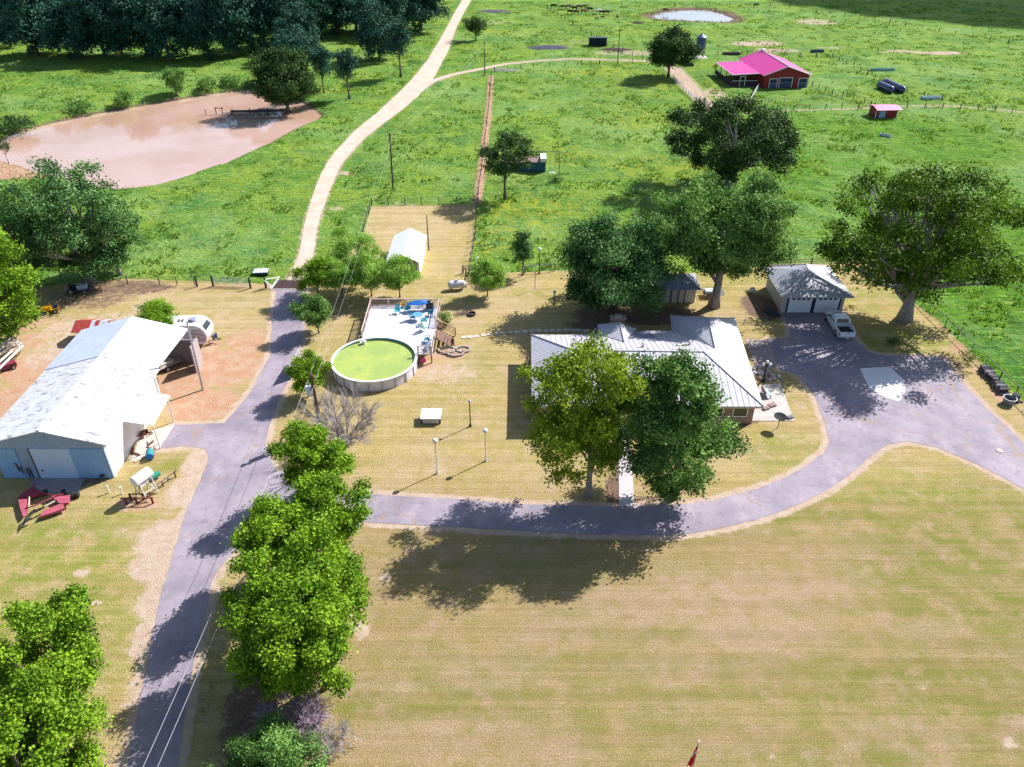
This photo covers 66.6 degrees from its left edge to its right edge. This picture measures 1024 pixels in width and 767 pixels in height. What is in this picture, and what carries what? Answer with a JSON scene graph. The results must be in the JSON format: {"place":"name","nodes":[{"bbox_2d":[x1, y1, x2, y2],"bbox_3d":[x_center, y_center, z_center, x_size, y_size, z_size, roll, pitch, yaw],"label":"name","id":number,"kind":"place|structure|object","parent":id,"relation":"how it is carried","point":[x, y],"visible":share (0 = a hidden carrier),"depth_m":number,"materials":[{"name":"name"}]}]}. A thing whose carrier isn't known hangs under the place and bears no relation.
{"place":"outdoors","nodes":[
{"label":"outdoors","id":0,"kind":"place"},
{"bbox_2d":[66,283,91,294],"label":"tractor","id":1,"kind":"object","parent":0,"point":[84,288],"visible":1,"depth_m":99.60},
{"bbox_2d":[0,90,320,188],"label":"pond water","id":2,"kind":"structure","parent":0,"point":[152,144],"depth_m":157.92,"materials":[{"name":"liquid"}]},
{"bbox_2d":[287,0,470,280],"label":"dirt road","id":3,"kind":"structure","parent":0,"point":[398,102],"depth_m":159.28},
{"bbox_2d":[0,0,1023,766],"bbox_3d":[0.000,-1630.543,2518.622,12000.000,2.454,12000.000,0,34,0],"label":"ground","id":4,"kind":"structure","parent":0,"point":[868,612],"depth_m":71.58,"materials":[{"name":"plant"}]},
{"bbox_2d":[0,337,23,368],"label":"pipe stack","id":5,"kind":"object","parent":4,"relation":"on","point":[10,351],"visible":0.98,"depth_m":86.90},
{"bbox_2d":[0,113,36,135],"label":"bank bush","id":6,"kind":"object","parent":4,"relation":"on","point":[18,120],"visible":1,"depth_m":158.09,"materials":[{"name":"green plant"}]},
{"bbox_2d":[0,226,48,342],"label":"broadleaf tree","id":7,"kind":"object","parent":4,"relation":"on","point":[14,283],"visible":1,"depth_m":86.19,"materials":[{"name":"green plant"}]},
{"bbox_2d":[0,0,63,55],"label":"woodland tree","id":8,"kind":"object","parent":4,"relation":"on","point":[23,29],"visible":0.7,"depth_m":214.22,"materials":[{"name":"green plant"}]},
{"bbox_2d":[0,179,63,290],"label":"broadleaf tree","id":9,"kind":"object","parent":4,"relation":"on","point":[16,223],"visible":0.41,"depth_m":94.13,"materials":[{"name":"green plant"}]},
{"bbox_2d":[18,483,79,527],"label":"rotary cutter","id":10,"kind":"object","parent":4,"relation":"on","point":[28,494],"visible":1,"depth_m":66.63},
{"bbox_2d":[0,671,113,766],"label":"broadleaf tree","id":11,"kind":"object","parent":4,"relation":"on","point":[44,707],"visible":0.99,"depth_m":43.51,"materials":[{"name":"green plant"}]},
{"bbox_2d":[30,478,84,493],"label":"barn apron","id":12,"kind":"object","parent":4,"relation":"on","point":[57,485],"visible":0.92,"depth_m":69.22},
{"bbox_2d":[0,577,116,734],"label":"broadleaf tree","id":13,"kind":"object","parent":4,"relation":"on","point":[74,645],"visible":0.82,"depth_m":46.84,"materials":[{"name":"green plant"}]},
{"bbox_2d":[31,0,106,60],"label":"woodland tree","id":14,"kind":"object","parent":4,"relation":"on","point":[73,37],"visible":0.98,"depth_m":209.97,"materials":[{"name":"green plant"}]},
{"bbox_2d":[0,153,142,283],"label":"pecan tree","id":15,"kind":"object","parent":4,"relation":"on","point":[63,224],"visible":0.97,"depth_m":95.69,"materials":[{"name":"green plant"}]},
{"bbox_2d":[61,97,98,114],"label":"bank bush","id":16,"kind":"object","parent":4,"relation":"on","point":[80,103],"visible":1,"depth_m":170.52,"materials":[{"name":"green plant"}]},
{"bbox_2d":[70,319,115,333],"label":"tin shed","id":17,"kind":"structure","parent":4,"relation":"on","point":[78,326],"depth_m":89.34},
{"bbox_2d":[59,0,132,56],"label":"woodland tree","id":18,"kind":"object","parent":4,"relation":"on","point":[91,36],"visible":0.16,"depth_m":216.00,"materials":[{"name":"green plant"}]},
{"bbox_2d":[0,315,202,477],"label":"metal barn","id":19,"kind":"structure","parent":4,"relation":"on","point":[90,402],"depth_m":72.27,"materials":[{"name":"white"}]},
{"bbox_2d":[29,449,79,477],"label":"roll up door","id":20,"kind":"structure","parent":19,"relation":"in","point":[50,463],"depth_m":69.00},
{"bbox_2d":[64,205,151,275],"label":"pecan tree","id":21,"kind":"object","parent":4,"relation":"on","point":[130,237],"visible":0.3,"depth_m":100.53,"materials":[{"name":"green plant"}]},
{"bbox_2d":[84,0,135,58],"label":"woodland tree","id":22,"kind":"object","parent":4,"relation":"on","point":[100,8],"visible":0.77,"depth_m":210.46,"materials":[{"name":"green plant"}]},
{"bbox_2d":[110,89,134,106],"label":"bank bush","id":23,"kind":"object","parent":4,"relation":"on","point":[124,96],"visible":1,"depth_m":174.91,"materials":[{"name":"green plant"}]},
{"bbox_2d":[100,0,174,56],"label":"woodland tree","id":24,"kind":"object","parent":4,"relation":"on","point":[125,22],"visible":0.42,"depth_m":211.38,"materials":[{"name":"green plant"}]},
{"bbox_2d":[129,467,158,500],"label":"fuel tank","id":25,"kind":"object","parent":4,"relation":"on","point":[139,479],"visible":1,"depth_m":66.88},
{"bbox_2d":[130,424,174,461],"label":"barn pad","id":26,"kind":"object","parent":4,"relation":"on","point":[142,447],"visible":0.89,"depth_m":74.49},
{"bbox_2d":[134,294,180,324],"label":"young tree","id":27,"kind":"object","parent":4,"relation":"on","point":[152,310],"visible":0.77,"depth_m":87.72,"materials":[{"name":"green plant"}]},
{"bbox_2d":[125,0,192,61],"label":"woodland tree","id":28,"kind":"object","parent":4,"relation":"on","point":[149,21],"visible":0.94,"depth_m":209.55,"materials":[{"name":"green plant"}]},
{"bbox_2d":[158,355,181,371],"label":"utility trailer","id":29,"kind":"object","parent":4,"relation":"on","point":[167,362],"visible":0.56,"depth_m":84.66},
{"bbox_2d":[158,66,186,95],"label":"broadleaf tree","id":30,"kind":"object","parent":4,"relation":"on","point":[169,76],"visible":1,"depth_m":180.78,"materials":[{"name":"green plant"}]},
{"bbox_2d":[155,0,203,54],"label":"woodland tree","id":31,"kind":"object","parent":4,"relation":"on","point":[177,16],"visible":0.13,"depth_m":214.49,"materials":[{"name":"green plant"}]},
{"bbox_2d":[165,315,220,343],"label":"travel trailer","id":32,"kind":"object","parent":4,"relation":"on","point":[201,327],"visible":0.46,"depth_m":87.96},
{"bbox_2d":[186,321,203,389],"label":"pole","id":33,"kind":"object","parent":4,"relation":"on","point":[196,362],"visible":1,"depth_m":79.46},
{"bbox_2d":[177,0,236,60],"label":"woodland tree","id":34,"kind":"object","parent":4,"relation":"on","point":[195,21],"visible":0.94,"depth_m":210.44,"materials":[{"name":"green plant"}]},
{"bbox_2d":[195,75,220,91],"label":"bank bush","id":35,"kind":"object","parent":4,"relation":"on","point":[203,82],"visible":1,"depth_m":186.29,"materials":[{"name":"green plant"}]},
{"bbox_2d":[200,0,255,56],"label":"woodland tree","id":36,"kind":"object","parent":4,"relation":"on","point":[233,11],"visible":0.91,"depth_m":212.77,"materials":[{"name":"green plant"}]},
{"bbox_2d":[217,73,242,87],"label":"bank bush","id":37,"kind":"object","parent":4,"relation":"on","point":[225,81],"visible":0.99,"depth_m":189.89,"materials":[{"name":"green plant"}]},
{"bbox_2d":[228,0,274,51],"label":"woodland tree","id":38,"kind":"object","parent":4,"relation":"on","point":[257,25],"visible":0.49,"depth_m":220.19,"materials":[{"name":"green plant"}]},
{"bbox_2d":[199,707,333,766],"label":"evergreen shrub","id":39,"kind":"object","parent":4,"relation":"on","point":[281,749],"visible":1,"depth_m":45.34,"materials":[{"name":"green plant"}]},
{"bbox_2d":[220,491,324,567],"bbox_3d":[-17.117,11.985,57.028,6.915,8.942,7.467,-24,40,-31],"label":"maple tree","id":40,"kind":"object","parent":4,"relation":"on","point":[270,520],"visible":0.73,"depth_m":55.12,"materials":[{"name":"green plant"}]},
{"bbox_2d":[214,540,333,679],"bbox_3d":[-15.460,15.715,50.884,7.702,9.578,8.144,0,34,0],"label":"maple tree","id":41,"kind":"object","parent":4,"relation":"on","point":[260,582],"visible":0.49,"depth_m":49.35,"materials":[{"name":"green plant"}]},
{"bbox_2d":[253,0,308,46],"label":"woodland tree","id":42,"kind":"object","parent":4,"relation":"on","point":[277,5],"visible":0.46,"depth_m":222.02,"materials":[{"name":"green plant"}]},
{"bbox_2d":[241,44,324,111],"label":"broadleaf tree","id":43,"kind":"object","parent":4,"relation":"on","point":[276,83],"visible":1,"depth_m":167.17,"materials":[{"name":"green plant"}]},
{"bbox_2d":[223,588,345,702],"bbox_3d":[-14.108,17.007,48.587,7.803,9.987,6.672,0,34,0],"label":"maple tree","id":44,"kind":"object","parent":4,"relation":"on","point":[273,681],"visible":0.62,"depth_m":46.65,"materials":[{"name":"green plant"}]},
{"bbox_2d":[263,277,305,289],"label":"cattle guard","id":45,"kind":"object","parent":4,"relation":"on","point":[282,286],"visible":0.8,"depth_m":101.41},
{"bbox_2d":[241,685,333,751],"bbox_3d":[-13.963,21.018,48.732,5.073,4.276,5.996,18,38,25],"label":"bare shrub","id":46,"kind":"object","parent":4,"relation":"on","point":[308,715],"visible":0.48,"depth_m":48.84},
{"bbox_2d":[270,20,320,66],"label":"broadleaf tree","id":47,"kind":"object","parent":4,"relation":"on","point":[283,37],"visible":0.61,"depth_m":191.06,"materials":[{"name":"green plant"}]},
{"bbox_2d":[271,0,323,50],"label":"woodland tree","id":48,"kind":"object","parent":4,"relation":"on","point":[298,14],"visible":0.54,"depth_m":210.27,"materials":[{"name":"green plant"}]},
{"bbox_2d":[245,570,361,702],"bbox_3d":[-12.910,16.521,48.990,6.745,10.346,7.435,24,41,32],"label":"maple tree","id":49,"kind":"object","parent":4,"relation":"on","point":[331,607],"visible":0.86,"depth_m":47.10,"materials":[{"name":"green plant"}]},
{"bbox_2d":[285,253,334,293],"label":"young tree","id":50,"kind":"object","parent":4,"relation":"on","point":[313,276],"visible":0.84,"depth_m":95.32,"materials":[{"name":"green plant"}]},
{"bbox_2d":[283,347,337,395],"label":"young tree","id":51,"kind":"object","parent":4,"relation":"on","point":[300,371],"visible":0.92,"depth_m":78.53,"materials":[{"name":"green plant"}]},
{"bbox_2d":[287,291,334,333],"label":"young tree","id":52,"kind":"object","parent":4,"relation":"on","point":[316,308],"visible":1,"depth_m":89.05,"materials":[{"name":"green plant"}]},
{"bbox_2d":[263,416,359,490],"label":"maple tree","id":53,"kind":"object","parent":4,"relation":"on","point":[306,447],"visible":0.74,"depth_m":63.74,"materials":[{"name":"green plant"}]},
{"bbox_2d":[305,373,320,422],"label":"utility pole","id":54,"kind":"object","parent":4,"relation":"on","point":[308,388],"visible":0.86,"depth_m":72.23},
{"bbox_2d":[300,0,336,38],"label":"woodland tree","id":55,"kind":"object","parent":4,"relation":"on","point":[320,7],"visible":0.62,"depth_m":236.58,"materials":[{"name":"green plant"}]},
{"bbox_2d":[307,42,332,93],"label":"woodland tree","id":56,"kind":"object","parent":4,"relation":"on","point":[319,53],"visible":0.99,"depth_m":180.37,"materials":[{"name":"green plant"}]},
{"bbox_2d":[272,511,372,630],"bbox_3d":[-13.129,13.572,53.527,7.142,10.200,7.208,0,34,0],"label":"maple tree","id":57,"kind":"object","parent":4,"relation":"on","point":[317,532],"visible":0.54,"depth_m":51.51,"materials":[{"name":"green plant"}]},
{"bbox_2d":[287,467,375,560],"bbox_3d":[-13.725,10.463,59.336,6.953,8.904,6.825,28,43,35],"label":"maple tree","id":58,"kind":"object","parent":4,"relation":"on","point":[322,497],"visible":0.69,"depth_m":57.81,"materials":[{"name":"green plant"}]},
{"bbox_2d":[306,0,356,34],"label":"woodland tree","id":59,"kind":"object","parent":4,"relation":"on","point":[339,17],"visible":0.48,"depth_m":242.17,"materials":[{"name":"green plant"}]},
{"bbox_2d":[303,716,360,758],"bbox_3d":[-11.233,21.890,48.348,3.044,2.029,2.882,22,40,29],"label":"bare shrub","id":60,"kind":"object","parent":4,"relation":"on","point":[333,744],"visible":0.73,"depth_m":48.40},
{"bbox_2d":[318,254,362,298],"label":"young tree","id":61,"kind":"object","parent":4,"relation":"on","point":[338,275],"visible":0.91,"depth_m":95.36,"materials":[{"name":"green plant"}]},
{"bbox_2d":[297,379,384,448],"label":"bare tree","id":62,"kind":"object","parent":4,"relation":"on","point":[338,430],"visible":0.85,"depth_m":72.81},
{"bbox_2d":[330,46,362,98],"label":"woodland tree","id":63,"kind":"object","parent":4,"relation":"on","point":[345,62],"visible":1,"depth_m":177.10,"materials":[{"name":"green plant"}]},
{"bbox_2d":[326,225,379,268],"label":"young tree","id":64,"kind":"object","parent":4,"relation":"on","point":[342,245],"visible":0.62,"depth_m":98.14,"materials":[{"name":"green plant"}]},
{"bbox_2d":[348,0,373,50],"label":"woodland tree","id":65,"kind":"object","parent":4,"relation":"on","point":[356,4],"visible":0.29,"depth_m":220.69,"materials":[{"name":"green plant"}]},
{"bbox_2d":[350,245,389,295],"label":"young tree","id":66,"kind":"object","parent":4,"relation":"on","point":[367,269],"visible":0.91,"depth_m":96.06,"materials":[{"name":"green plant"}]},
{"bbox_2d":[331,336,417,391],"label":"swimming pool","id":67,"kind":"structure","parent":4,"relation":"on","point":[379,363],"depth_m":84.12,"materials":[{"name":"green liquid"}]},
{"bbox_2d":[352,0,411,59],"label":"woodland tree","id":68,"kind":"object","parent":4,"relation":"on","point":[372,28],"visible":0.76,"depth_m":211.75,"materials":[{"name":"green plant"}]},
{"bbox_2d":[369,0,417,26],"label":"woodland tree","id":69,"kind":"object","parent":4,"relation":"on","point":[399,8],"visible":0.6,"depth_m":242.27,"materials":[{"name":"green plant"}]},
{"bbox_2d":[376,253,422,297],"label":"young tree","id":70,"kind":"object","parent":4,"relation":"on","point":[399,275],"visible":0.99,"depth_m":96.42,"materials":[{"name":"green plant"}]},
{"bbox_2d":[382,17,416,76],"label":"woodland tree","id":71,"kind":"object","parent":4,"relation":"on","point":[399,32],"visible":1,"depth_m":194.00,"materials":[{"name":"green plant"}]},
{"bbox_2d":[386,228,426,274],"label":"shed","id":72,"kind":"object","parent":4,"relation":"on","point":[411,242],"visible":0.68,"depth_m":106.20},
{"bbox_2d":[361,298,455,362],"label":"pool deck","id":73,"kind":"structure","parent":4,"relation":"on","point":[385,321],"depth_m":90.46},
{"bbox_2d":[392,0,449,31],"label":"woodland tree","id":74,"kind":"object","parent":4,"relation":"on","point":[425,10],"visible":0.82,"depth_m":249.34,"materials":[{"name":"green plant"}]},
{"bbox_2d":[420,408,441,423],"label":"pump box","id":75,"kind":"object","parent":4,"relation":"on","point":[431,415],"visible":1,"depth_m":76.67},
{"bbox_2d":[460,15,488,39],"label":"broadleaf tree","id":76,"kind":"object","parent":4,"relation":"on","point":[476,25],"visible":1,"depth_m":238.32,"materials":[{"name":"green plant"}]},
{"bbox_2d":[465,255,507,296],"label":"young tree","id":77,"kind":"object","parent":4,"relation":"on","point":[489,267],"visible":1,"depth_m":96.83,"materials":[{"name":"green plant"}]},
{"bbox_2d":[476,127,541,199],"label":"oak tree","id":78,"kind":"object","parent":4,"relation":"on","point":[500,167],"visible":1,"depth_m":123.09,"materials":[{"name":"green plant"}]},
{"bbox_2d":[0,1,1023,341],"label":"pasture grass","id":79,"kind":"structure","parent":4,"relation":"on","point":[516,127],"depth_m":178.17,"materials":[{"name":"green plant"}]},
{"bbox_2d":[509,227,534,275],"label":"columnar tree","id":80,"kind":"object","parent":4,"relation":"on","point":[523,249],"visible":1,"depth_m":101.47,"materials":[{"name":"green plant"}]},
{"bbox_2d":[503,153,546,171],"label":"play house","id":81,"kind":"structure","parent":4,"relation":"on","point":[539,163],"depth_m":138.83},
{"bbox_2d":[526,45,568,49],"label":"puddle","id":82,"kind":"object","parent":4,"relation":"on","point":[547,47],"visible":1,"depth_m":230.79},
{"bbox_2d":[512,330,651,498],"bbox_3d":[5.303,3.261,64.009,10.632,15.686,11.752,0,34,0],"label":"maple tree","id":83,"kind":"object","parent":4,"relation":"on","point":[592,424],"visible":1,"depth_m":60.99,"materials":[{"name":"green plant"}]},
{"bbox_2d":[589,37,606,45],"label":"shelter","id":84,"kind":"object","parent":4,"relation":"on","point":[597,41],"visible":1,"depth_m":233.32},
{"bbox_2d":[554,208,692,317],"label":"broadleaf tree","id":85,"kind":"object","parent":4,"relation":"on","point":[597,257],"visible":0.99,"depth_m":89.98,"materials":[{"name":"green plant"}]},
{"bbox_2d":[531,314,763,423],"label":"house","id":86,"kind":"structure","parent":4,"relation":"on","point":[717,342],"depth_m":81.38,"materials":[{"name":"metal"}]},
{"bbox_2d":[588,343,753,506],"bbox_3d":[12.837,3.850,63.642,11.807,15.117,10.750,27,42,34],"label":"broadleaf tree","id":87,"kind":"object","parent":4,"relation":"on","point":[662,435],"visible":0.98,"depth_m":61.07,"materials":[{"name":"green plant"}]},
{"bbox_2d":[643,23,705,77],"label":"broadleaf tree","id":88,"kind":"object","parent":4,"relation":"on","point":[671,47],"visible":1,"depth_m":194.30,"materials":[{"name":"green plant"}]},
{"bbox_2d":[655,274,701,302],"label":"garden shed","id":89,"kind":"structure","parent":4,"relation":"on","point":[685,288],"depth_m":97.05,"materials":[{"name":"metal"}]},
{"bbox_2d":[693,33,706,58],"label":"grain bin","id":90,"kind":"object","parent":4,"relation":"on","point":[701,39],"visible":0.76,"depth_m":217.57,"materials":[{"name":"metal"}]},
{"bbox_2d":[643,164,803,309],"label":"broadleaf tree","id":91,"kind":"object","parent":4,"relation":"on","point":[758,227],"visible":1,"depth_m":88.01,"materials":[{"name":"green plant"}]},
{"bbox_2d":[662,92,804,187],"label":"oak tree","id":92,"kind":"object","parent":4,"relation":"on","point":[772,140],"visible":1,"depth_m":124.89,"materials":[{"name":"green plant"}]},
{"bbox_2d":[745,339,775,366],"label":"walkway","id":93,"kind":"structure","parent":4,"relation":"on","point":[759,351],"depth_m":87.92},
{"bbox_2d":[751,364,783,381],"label":"rock garden","id":94,"kind":"object","parent":4,"relation":"on","point":[760,371],"visible":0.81,"depth_m":83.96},
{"bbox_2d":[764,264,853,312],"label":"garage","id":95,"kind":"structure","parent":4,"relation":"on","point":[811,288],"depth_m":95.17,"materials":[{"name":"beige"}]},
{"bbox_2d":[787,298,812,311],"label":"garage door","id":96,"kind":"structure","parent":95,"relation":"in","point":[795,304],"depth_m":95.11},
{"bbox_2d":[813,298,839,311],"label":"garage door","id":97,"kind":"structure","parent":95,"relation":"in","point":[822,304],"depth_m":95.10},
{"bbox_2d":[868,104,902,117],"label":"pump shed","id":98,"kind":"structure","parent":4,"relation":"on","point":[883,110],"depth_m":167.93,"materials":[{"name":"red"}]},
{"bbox_2d":[876,81,894,93],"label":"wrapped hay","id":99,"kind":"object","parent":4,"relation":"on","point":[886,87],"visible":1,"depth_m":186.75},
{"bbox_2d":[760,102,1021,114],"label":"wire fence","id":100,"kind":"object","parent":4,"relation":"on","point":[826,105],"visible":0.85,"depth_m":174.02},
{"bbox_2d":[811,157,1023,323],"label":"oak tree","id":101,"kind":"object","parent":4,"relation":"on","point":[971,214],"visible":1,"depth_m":85.05,"materials":[{"name":"green plant"}]},
{"bbox_2d":[921,293,1023,392],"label":"pipe fence","id":102,"kind":"object","parent":4,"relation":"on","point":[978,347],"visible":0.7,"depth_m":86.81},
{"bbox_2d":[979,364,1009,394],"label":"firewood stack","id":103,"kind":"object","parent":4,"relation":"on","point":[992,377],"visible":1,"depth_m":82.59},
{"bbox_2d":[406,59,640,94],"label":"dirt track","id":104,"kind":"structure","parent":0,"point":[417,89],"depth_m":197.15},
{"bbox_2d":[127,290,1023,766],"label":"driveway","id":105,"kind":"structure","parent":0,"point":[939,404],"depth_m":70.15,"materials":[{"name":"asphalt"}]},
{"bbox_2d":[824,310,856,338],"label":"pickup truck","id":106,"kind":"object","parent":105,"relation":"on","point":[840,323],"visible":1,"depth_m":91.10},
{"bbox_2d":[860,366,904,401],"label":"concrete patch","id":107,"kind":"object","parent":105,"relation":"on","point":[887,382],"visible":1,"depth_m":82.95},
{"bbox_2d":[618,424,633,505],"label":"front path","id":108,"kind":"structure","parent":0,"point":[626,494],"depth_m":68.88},
{"bbox_2d":[652,10,733,21],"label":"pond water","id":109,"kind":"structure","parent":0,"point":[697,15],"depth_m":281.50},
{"bbox_2d":[715,48,811,87],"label":"red barn","id":110,"kind":"structure","parent":0,"point":[762,68],"depth_m":191.86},
{"bbox_2d":[752,383,793,420],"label":"patio","id":111,"kind":"structure","parent":0,"point":[778,397],"depth_m":79.40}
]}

